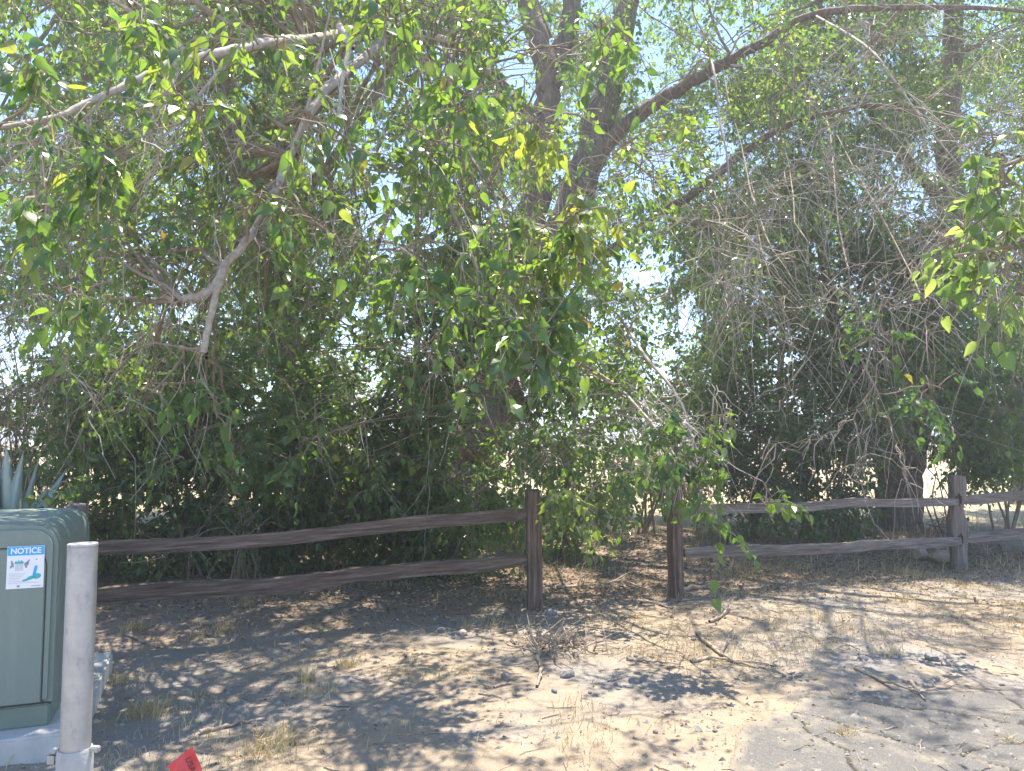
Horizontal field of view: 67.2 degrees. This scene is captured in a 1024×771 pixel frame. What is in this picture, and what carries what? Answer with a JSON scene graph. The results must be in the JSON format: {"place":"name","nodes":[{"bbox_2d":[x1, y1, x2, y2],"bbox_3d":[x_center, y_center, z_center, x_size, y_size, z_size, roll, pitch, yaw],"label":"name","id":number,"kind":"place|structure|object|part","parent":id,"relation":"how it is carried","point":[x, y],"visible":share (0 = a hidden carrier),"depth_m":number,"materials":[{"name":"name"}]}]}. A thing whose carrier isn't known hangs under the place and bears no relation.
{"place":"outdoors","nodes":[
{"label":"outdoors","id":0,"kind":"place"},
{"bbox_2d":[0,440,1023,770],"bbox_3d":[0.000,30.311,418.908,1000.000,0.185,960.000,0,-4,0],"label":"ground","id":1,"kind":"structure","parent":0,"point":[424,752],"depth_m":5.38,"materials":[{"name":"soil"}]},
{"bbox_2d":[0,447,66,509],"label":"agave plant","id":2,"kind":"object","parent":1,"relation":"on","point":[11,488],"visible":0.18,"depth_m":7.29,"materials":[{"name":"green plant"}]},
{"bbox_2d":[0,652,112,765],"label":"concrete pad","id":3,"kind":"object","parent":1,"relation":"on","point":[31,745],"visible":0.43,"depth_m":3.83,"materials":[{"name":"grey concrete"}]},
{"bbox_2d":[0,508,89,730],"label":"transformer cabinet","id":4,"kind":"object","parent":3,"relation":"on","point":[33,550],"visible":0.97,"depth_m":3.95,"materials":[{"name":"green metal"}]},
{"bbox_3d":[-3.065,1.212,3.711,1.400,0.780,0.012,2,-4,-21],"label":"front door","id":5,"kind":"part","parent":4,"relation":"part of","materials":[{"name":"green paint"}]},
{"bbox_2d":[0,282,143,503],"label":"bare shrub","id":6,"kind":"object","parent":1,"relation":"on","point":[10,421],"visible":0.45,"depth_m":8.26,"materials":[{"name":"green plant"}]},
{"bbox_2d":[46,541,100,770],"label":"steel bollard","id":7,"kind":"object","parent":1,"relation":"on","point":[76,749],"visible":1,"depth_m":3.13,"materials":[{"name":"metal"}]},
{"bbox_2d":[0,361,168,540],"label":"leafy shrub","id":8,"kind":"object","parent":1,"relation":"on","point":[84,499],"visible":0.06,"depth_m":9.49,"materials":[{"name":"green plant"}]},
{"bbox_2d":[2,333,240,585],"bbox_3d":[-4.707,1.123,9.240,2.793,3.535,2.584,-3,-5,41],"label":"leafy shrub","id":9,"kind":"object","parent":1,"relation":"on","point":[95,533],"visible":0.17,"depth_m":8.64,"materials":[{"name":"green plant"}]},
{"bbox_2d":[106,668,139,691],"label":"grass tuft","id":10,"kind":"object","parent":1,"relation":"on","point":[120,679],"visible":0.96,"depth_m":5.02,"materials":[{"name":"plant"}]},
{"bbox_2d":[117,616,155,633],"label":"grass tuft","id":11,"kind":"object","parent":1,"relation":"on","point":[137,624],"visible":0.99,"depth_m":6.32,"materials":[{"name":"plant"}]},
{"bbox_2d":[125,632,159,647],"bbox_3d":[-2.881,1.988,6.005,0.552,0.054,0.031,-3,-5,38],"label":"fallen stick","id":12,"kind":"object","parent":1,"relation":"on","point":[127,634],"visible":1,"depth_m":6.04,"materials":[{"name":"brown wood"}]},
{"bbox_2d":[116,691,176,727],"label":"grass tuft","id":13,"kind":"object","parent":1,"relation":"on","point":[149,707],"visible":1,"depth_m":4.45,"materials":[{"name":"plant"}]},
{"bbox_2d":[24,326,310,582],"bbox_3d":[-3.843,0.970,8.822,2.753,3.267,2.508,0,-4,0],"label":"leafy shrub","id":14,"kind":"object","parent":1,"relation":"on","point":[195,522],"visible":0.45,"depth_m":8.38,"materials":[{"name":"green plant"}]},
{"bbox_2d":[0,0,352,501],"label":"cottonwood tree","id":15,"kind":"object","parent":1,"relation":"on","point":[11,232],"visible":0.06,"depth_m":14.77,"materials":[{"name":"green plant"}]},
{"bbox_2d":[168,745,201,770],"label":"marker flag","id":16,"kind":"object","parent":1,"relation":"on","point":[187,760],"visible":1,"depth_m":2.91,"materials":[{"name":"red plastic"}]},
{"bbox_2d":[114,488,280,581],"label":"bare shrub","id":17,"kind":"object","parent":1,"relation":"on","point":[242,560],"visible":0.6,"depth_m":8.02,"materials":[{"name":"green plant"}]},
{"bbox_2d":[191,686,212,702],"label":"grass tuft","id":18,"kind":"object","parent":1,"relation":"on","point":[201,693],"visible":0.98,"depth_m":4.78,"materials":[{"name":"plant"}]},
{"bbox_2d":[0,0,416,554],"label":"cottonwood tree","id":19,"kind":"object","parent":1,"relation":"on","point":[7,285],"visible":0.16,"depth_m":9.36,"materials":[{"name":"green plant"}]},
{"bbox_2d":[198,616,235,633],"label":"grass tuft","id":20,"kind":"object","parent":1,"relation":"on","point":[220,627],"visible":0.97,"depth_m":6.30,"materials":[{"name":"plant"}]},
{"bbox_2d":[210,659,235,663],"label":"fallen stick","id":21,"kind":"object","parent":1,"relation":"on","point":[222,662],"visible":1,"depth_m":5.45,"materials":[{"name":"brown wood"}]},
{"bbox_2d":[199,707,253,733],"bbox_3d":[-1.614,1.871,4.266,0.245,0.060,0.260,-2,-4,28],"label":"fallen stick","id":22,"kind":"object","parent":1,"relation":"on","point":[210,729],"visible":0.97,"depth_m":4.26,"materials":[{"name":"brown wood"}]},
{"bbox_2d":[230,601,252,607],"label":"grass tuft","id":23,"kind":"object","parent":1,"relation":"on","point":[243,604],"visible":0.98,"depth_m":7.02,"materials":[{"name":"plant"}]},
{"bbox_2d":[240,662,264,669],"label":"fallen stick","id":24,"kind":"object","parent":1,"relation":"on","point":[246,667],"visible":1,"depth_m":5.34,"materials":[{"name":"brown wood"}]},
{"bbox_2d":[145,333,385,578],"bbox_3d":[-3.207,1.122,9.278,2.969,3.555,2.476,-3,-5,36],"label":"leafy shrub","id":25,"kind":"object","parent":1,"relation":"on","point":[288,551],"visible":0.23,"depth_m":9.00,"materials":[{"name":"green plant"}]},
{"bbox_2d":[230,716,333,766],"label":"grass tuft","id":26,"kind":"object","parent":1,"relation":"on","point":[281,737],"visible":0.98,"depth_m":3.98,"materials":[{"name":"plant"}]},
{"bbox_2d":[66,488,542,610],"bbox_3d":[-1.501,1.609,6.406,3.897,1.408,0.172,2,-4,-24],"label":"split rail fence","id":27,"kind":"object","parent":1,"relation":"on","point":[531,559],"visible":0.83,"depth_m":6.37,"materials":[{"name":"brown wood"}]},
{"bbox_2d":[290,660,333,684],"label":"grass tuft","id":28,"kind":"object","parent":1,"relation":"on","point":[306,676],"visible":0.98,"depth_m":5.04,"materials":[{"name":"plant"}]},
{"bbox_2d":[178,345,450,572],"bbox_3d":[-2.253,1.166,9.426,3.130,3.374,2.782,0,-4,0],"label":"leafy shrub","id":29,"kind":"object","parent":1,"relation":"on","point":[393,436],"visible":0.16,"depth_m":8.79,"materials":[{"name":"green plant"}]},
{"bbox_2d":[287,675,344,698],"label":"grass tuft","id":30,"kind":"object","parent":1,"relation":"on","point":[308,693],"visible":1,"depth_m":4.77,"materials":[{"name":"plant"}]},
{"bbox_2d":[317,662,326,667],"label":"stone","id":31,"kind":"object","parent":1,"relation":"on","point":[322,665],"visible":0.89,"depth_m":5.32,"materials":[{"name":"white stone"}]},
{"bbox_2d":[316,617,356,631],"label":"grass tuft","id":32,"kind":"object","parent":1,"relation":"on","point":[331,624],"visible":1,"depth_m":6.47,"materials":[{"name":"plant"}]},
{"bbox_2d":[325,703,348,706],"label":"fallen stick","id":33,"kind":"object","parent":1,"relation":"on","point":[332,704],"visible":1,"depth_m":4.54,"materials":[{"name":"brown wood"}]},
{"bbox_2d":[334,652,372,669],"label":"grass tuft","id":34,"kind":"object","parent":1,"relation":"on","point":[343,664],"visible":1,"depth_m":5.30,"materials":[{"name":"plant"}]},
{"bbox_2d":[260,363,497,585],"bbox_3d":[-1.459,1.339,9.166,2.952,3.071,2.382,2,-4,-27],"label":"leafy shrub","id":35,"kind":"object","parent":1,"relation":"on","point":[329,504],"visible":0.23,"depth_m":8.68,"materials":[{"name":"green plant"}]},
{"bbox_2d":[389,679,415,684],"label":"fallen stick","id":36,"kind":"object","parent":1,"relation":"on","point":[400,682],"visible":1,"depth_m":4.93,"materials":[{"name":"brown wood"}]},
{"bbox_2d":[419,696,437,700],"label":"fallen stick","id":37,"kind":"object","parent":1,"relation":"on","point":[421,699],"visible":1,"depth_m":4.63,"materials":[{"name":"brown wood"}]},
{"bbox_2d":[185,0,682,454],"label":"cottonwood tree","id":38,"kind":"object","parent":1,"relation":"on","point":[555,7],"visible":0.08,"depth_m":17.04,"materials":[{"name":"green plant"}]},
{"bbox_2d":[437,627,445,632],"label":"stone","id":39,"kind":"object","parent":1,"relation":"on","point":[441,629],"visible":0.87,"depth_m":6.29,"materials":[{"name":"grey stone"}]},
{"bbox_2d":[346,432,558,584],"bbox_3d":[-0.680,1.626,8.861,2.448,2.236,2.392,0,-4,0],"label":"leafy shrub","id":40,"kind":"object","parent":1,"relation":"on","point":[456,492],"visible":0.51,"depth_m":8.44,"materials":[{"name":"green plant"}]},
{"bbox_2d":[456,629,466,635],"bbox_3d":[-0.405,1.997,6.212,0.100,0.064,0.079,-3,-5,38],"label":"stone","id":41,"kind":"object","parent":1,"relation":"on","point":[462,632],"visible":0.93,"depth_m":6.18,"materials":[{"name":"beige stone"}]},
{"bbox_2d":[478,692,500,697],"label":"fallen stick","id":42,"kind":"object","parent":1,"relation":"on","point":[482,693],"visible":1,"depth_m":4.71,"materials":[{"name":"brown wood"}]},
{"bbox_2d":[493,682,511,687],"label":"fallen stick","id":43,"kind":"object","parent":1,"relation":"on","point":[499,685],"visible":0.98,"depth_m":4.87,"materials":[{"name":"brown wood"}]},
{"bbox_2d":[501,671,510,681],"bbox_3d":[-0.040,1.891,4.985,0.063,0.065,0.085,1,-4,-7],"label":"stone","id":44,"kind":"object","parent":1,"relation":"on","point":[505,676],"visible":0.98,"depth_m":4.96,"materials":[{"name":"grey stone"}]},
{"bbox_2d":[0,0,1023,613],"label":"cottonwood tree","id":45,"kind":"object","parent":1,"relation":"on","point":[516,312],"visible":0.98,"depth_m":6.02,"materials":[{"name":"green plant"}]},
{"bbox_2d":[22,528,1023,770],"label":"leaf litter","id":46,"kind":"object","parent":1,"relation":"on","point":[852,556],"visible":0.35,"depth_m":8.38,"materials":[{"name":"brown plant"}]},
{"bbox_2d":[535,649,543,686],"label":"fallen stick","id":47,"kind":"object","parent":1,"relation":"on","point":[538,660],"visible":0.98,"depth_m":5.23,"materials":[{"name":"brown wood"}]},
{"bbox_2d":[544,609,556,615],"bbox_3d":[0.342,2.023,6.838,0.121,0.078,0.069,-1,-4,9],"label":"stone","id":48,"kind":"object","parent":1,"relation":"on","point":[550,612],"visible":0.93,"depth_m":6.82,"materials":[{"name":"grey stone"}]},
{"bbox_2d":[94,572,1023,770],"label":"twig litter","id":49,"kind":"object","parent":1,"relation":"on","point":[832,651],"visible":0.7,"depth_m":6.79,"materials":[{"name":"brown wood"}]},
{"bbox_2d":[478,395,640,567],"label":"leafy shrub","id":50,"kind":"object","parent":1,"relation":"on","point":[599,500],"visible":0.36,"depth_m":10.23,"materials":[{"name":"green plant"}]},
{"bbox_2d":[497,613,623,659],"bbox_3d":[0.395,1.842,5.821,0.866,0.270,0.907,-3,-5,36],"label":"twig heap","id":51,"kind":"object","parent":1,"relation":"on","point":[563,640],"visible":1,"depth_m":5.71,"materials":[{"name":"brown wood"}]},
{"bbox_2d":[560,669,574,677],"bbox_3d":[0.367,1.902,5.080,0.106,0.062,0.078,1,-4,-15],"label":"stone","id":52,"kind":"object","parent":1,"relation":"on","point":[568,673],"visible":1,"depth_m":5.06,"materials":[{"name":"white stone"}]},
{"bbox_2d":[547,424,604,454],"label":"desert shrub","id":53,"kind":"object","parent":1,"relation":"on","point":[590,431],"visible":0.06,"depth_m":65.69,"materials":[{"name":"green plant"}]},
{"bbox_2d":[556,567,648,590],"bbox_3d":[1.150,2.090,8.141,1.180,0.138,0.696,2,-5,-30],"label":"fallen stick","id":54,"kind":"object","parent":1,"relation":"on","point":[587,584],"visible":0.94,"depth_m":8.33,"materials":[{"name":"brown wood"}]},
{"bbox_2d":[607,676,625,680],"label":"fallen stick","id":55,"kind":"object","parent":1,"relation":"on","point":[615,678],"visible":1,"depth_m":5.00,"materials":[{"name":"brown wood"}]},
{"bbox_2d":[612,436,670,464],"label":"desert shrub","id":56,"kind":"object","parent":1,"relation":"on","point":[645,448],"visible":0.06,"depth_m":43.70,"materials":[{"name":"green plant"}]},
{"bbox_2d":[626,656,662,663],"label":"fallen stick","id":57,"kind":"object","parent":1,"relation":"on","point":[641,660],"visible":1,"depth_m":5.44,"materials":[{"name":"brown wood"}]},
{"bbox_2d":[573,358,734,541],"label":"leafy shrub","id":58,"kind":"object","parent":1,"relation":"on","point":[645,526],"visible":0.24,"depth_m":12.04,"materials":[{"name":"green plant"}]},
{"bbox_2d":[626,379,696,521],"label":"leafy shrub","id":59,"kind":"object","parent":1,"relation":"on","point":[665,519],"visible":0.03,"depth_m":14.37,"materials":[{"name":"green plant"}]},
{"bbox_2d":[658,603,680,609],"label":"fallen stick","id":60,"kind":"object","parent":1,"relation":"on","point":[663,605],"visible":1,"depth_m":7.13,"materials":[{"name":"brown wood"}]},
{"bbox_2d":[654,621,692,634],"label":"grass tuft","id":61,"kind":"object","parent":1,"relation":"on","point":[671,627],"visible":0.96,"depth_m":6.29,"materials":[{"name":"plant"}]},
{"bbox_2d":[662,620,693,631],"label":"grass tuft","id":62,"kind":"object","parent":1,"relation":"on","point":[678,625],"visible":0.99,"depth_m":6.36,"materials":[{"name":"plant"}]},
{"bbox_2d":[684,579,725,590],"bbox_3d":[2.010,2.098,8.071,0.724,0.077,0.091,3,-5,-34],"label":"fallen stick","id":63,"kind":"object","parent":1,"relation":"on","point":[696,587],"visible":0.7,"depth_m":8.00,"materials":[{"name":"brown wood"}]},
{"bbox_2d":[708,601,730,622],"bbox_3d":[1.836,1.982,6.730,0.052,0.099,0.519,-3,-5,36],"label":"fallen stick","id":64,"kind":"object","parent":1,"relation":"on","point":[717,617],"visible":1,"depth_m":6.64,"materials":[{"name":"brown wood"}]},
{"bbox_2d":[694,629,758,668],"bbox_3d":[1.583,1.948,5.752,0.233,0.062,0.928,0,-4,0],"label":"fallen stick","id":65,"kind":"object","parent":1,"relation":"on","point":[708,643],"visible":0.99,"depth_m":5.66,"materials":[{"name":"brown wood"}]},
{"bbox_2d":[690,656,768,664],"bbox_3d":[1.533,1.949,5.458,0.542,0.033,0.118,-1,-4,8],"label":"fallen stick","id":66,"kind":"object","parent":1,"relation":"on","point":[694,660],"visible":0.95,"depth_m":5.46,"materials":[{"name":"brown wood"}]},
{"bbox_2d":[711,568,781,581],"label":"grass tuft","id":67,"kind":"object","parent":1,"relation":"on","point":[735,574],"visible":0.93,"depth_m":8.62,"materials":[{"name":"plant"}]},
{"bbox_2d":[652,373,844,544],"bbox_3d":[3.770,1.402,11.859,3.050,3.293,2.729,0,-4,0],"label":"leafy shrub","id":68,"kind":"object","parent":1,"relation":"on","point":[752,469],"visible":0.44,"depth_m":11.49,"materials":[{"name":"green plant"}]},
{"bbox_2d":[762,613,796,628],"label":"grass tuft","id":69,"kind":"object","parent":1,"relation":"on","point":[778,621],"visible":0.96,"depth_m":6.46,"materials":[{"name":"plant"}]},
{"bbox_2d":[612,0,964,502],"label":"cottonwood tree","id":70,"kind":"object","parent":1,"relation":"on","point":[677,40],"visible":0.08,"depth_m":16.74,"materials":[{"name":"green plant"}]},
{"bbox_2d":[628,0,1023,554],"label":"cottonwood tree","id":71,"kind":"object","parent":1,"relation":"on","point":[1006,420],"visible":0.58,"depth_m":11.65,"materials":[{"name":"green plant"}]},
{"bbox_2d":[726,387,927,543],"bbox_3d":[4.696,1.527,11.427,2.882,3.044,2.510,0,-4,0],"label":"leafy shrub","id":72,"kind":"object","parent":1,"relation":"on","point":[845,523],"visible":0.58,"depth_m":11.20,"materials":[{"name":"green plant"}]},
{"bbox_2d":[667,475,1023,597],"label":"split rail fence","id":73,"kind":"object","parent":1,"relation":"on","point":[958,538],"visible":0.88,"depth_m":8.74,"materials":[{"name":"brown wood"}]},
{"bbox_2d":[857,655,867,660],"bbox_3d":[2.498,1.947,5.493,0.067,0.050,0.068,2,-5,-29],"label":"stone","id":74,"kind":"object","parent":1,"relation":"on","point":[862,657],"visible":0.97,"depth_m":5.47,"materials":[{"name":"grey stone"}]},
{"bbox_2d":[862,642,905,658],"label":"grass tuft","id":75,"kind":"object","parent":1,"relation":"on","point":[893,649],"visible":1,"depth_m":5.64,"materials":[{"name":"plant"}]},
{"bbox_2d":[853,666,921,692],"bbox_3d":[2.398,1.901,4.962,0.044,0.044,0.601,1,-4,-13],"label":"fallen stick","id":76,"kind":"object","parent":1,"relation":"on","point":[873,676],"visible":1,"depth_m":4.97,"materials":[{"name":"brown wood"}]},
{"bbox_2d":[895,594,916,605],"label":"grass tuft","id":77,"kind":"object","parent":1,"relation":"on","point":[907,599],"visible":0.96,"depth_m":7.34,"materials":[{"name":"plant"}]},
{"bbox_2d":[880,563,944,579],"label":"grass tuft","id":78,"kind":"object","parent":1,"relation":"on","point":[904,571],"visible":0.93,"depth_m":9.00,"materials":[{"name":"plant"}]},
{"bbox_2d":[912,549,928,559],"bbox_3d":[5.297,2.176,9.974,0.205,0.182,0.261,1,-4,-8],"label":"stone","id":79,"kind":"object","parent":1,"relation":"on","point":[919,555],"visible":0.8,"depth_m":9.89,"materials":[{"name":"grey stone"}]},
{"bbox_2d":[924,652,939,660],"bbox_3d":[2.988,1.936,5.481,0.092,0.064,0.079,0,-4,7],"label":"stone","id":80,"kind":"object","parent":1,"relation":"on","point":[929,656],"visible":0.99,"depth_m":5.45,"materials":[{"name":"white stone"}]},
{"bbox_2d":[871,438,999,552],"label":"bare shrub","id":81,"kind":"object","parent":1,"relation":"on","point":[942,519],"visible":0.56,"depth_m":11.21,"materials":[{"name":"brown plant"}]},
{"bbox_2d":[928,550,949,562],"bbox_3d":[5.485,2.181,9.817,0.318,0.169,0.297,-2,-4,23],"label":"stone","id":82,"kind":"object","parent":1,"relation":"on","point":[938,556],"visible":0.73,"depth_m":9.74,"materials":[{"name":"grey stone"}]},
{"bbox_2d":[941,660,950,665],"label":"stone","id":83,"kind":"object","parent":1,"relation":"on","point":[945,663],"visible":1,"depth_m":5.35,"materials":[{"name":"white stone"}]},
{"bbox_2d":[891,0,1023,503],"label":"cottonwood tree","id":84,"kind":"object","parent":1,"relation":"on","point":[988,100],"visible":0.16,"depth_m":17.44,"materials":[{"name":"green plant"}]},
{"bbox_2d":[912,111,1023,371],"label":"cottonwood tree","id":85,"kind":"object","parent":1,"relation":"on","point":[964,274],"visible":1,"depth_m":3.85,"materials":[{"name":"green plant"}]},
{"bbox_2d":[918,370,1023,529],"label":"leafy shrub","id":86,"kind":"object","parent":1,"relation":"on","point":[1015,517],"visible":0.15,"depth_m":12.80,"materials":[{"name":"green plant"}]},
{"bbox_2d":[0,0,1023,439],"label":"sky","id":87,"kind":"structure","parent":0,"point":[643,276],"materials":[{"name":"white"}]},
{"bbox_2d":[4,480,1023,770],"bbox_3d":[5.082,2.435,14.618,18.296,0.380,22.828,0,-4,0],"label":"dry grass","id":88,"kind":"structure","parent":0,"point":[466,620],"depth_m":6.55,"materials":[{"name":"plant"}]},
{"bbox_2d":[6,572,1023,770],"bbox_3d":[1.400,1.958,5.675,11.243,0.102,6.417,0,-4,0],"label":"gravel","id":89,"kind":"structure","parent":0,"point":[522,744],"depth_m":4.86,"materials":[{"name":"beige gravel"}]},
{"bbox_2d":[727,690,1023,770],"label":"asphalt pavement","id":90,"kind":"structure","parent":0,"point":[762,746],"depth_m":4.06,"materials":[{"name":"grey asphalt"}]},
{"bbox_2d":[825,720,862,738],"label":"grass tuft","id":91,"kind":"object","parent":90,"relation":"on","point":[839,729],"visible":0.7,"depth_m":4.07,"materials":[{"name":"plant"}]},
{"bbox_2d":[907,679,925,699],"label":"fallen stick","id":92,"kind":"object","parent":90,"relation":"on","point":[912,684],"visible":0.97,"depth_m":4.79,"materials":[{"name":"brown wood"}]},
{"bbox_2d":[983,733,1023,744],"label":"grass tuft","id":93,"kind":"object","parent":90,"relation":"on","point":[1007,737],"visible":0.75,"depth_m":3.98,"materials":[{"name":"plant"}]}
]}

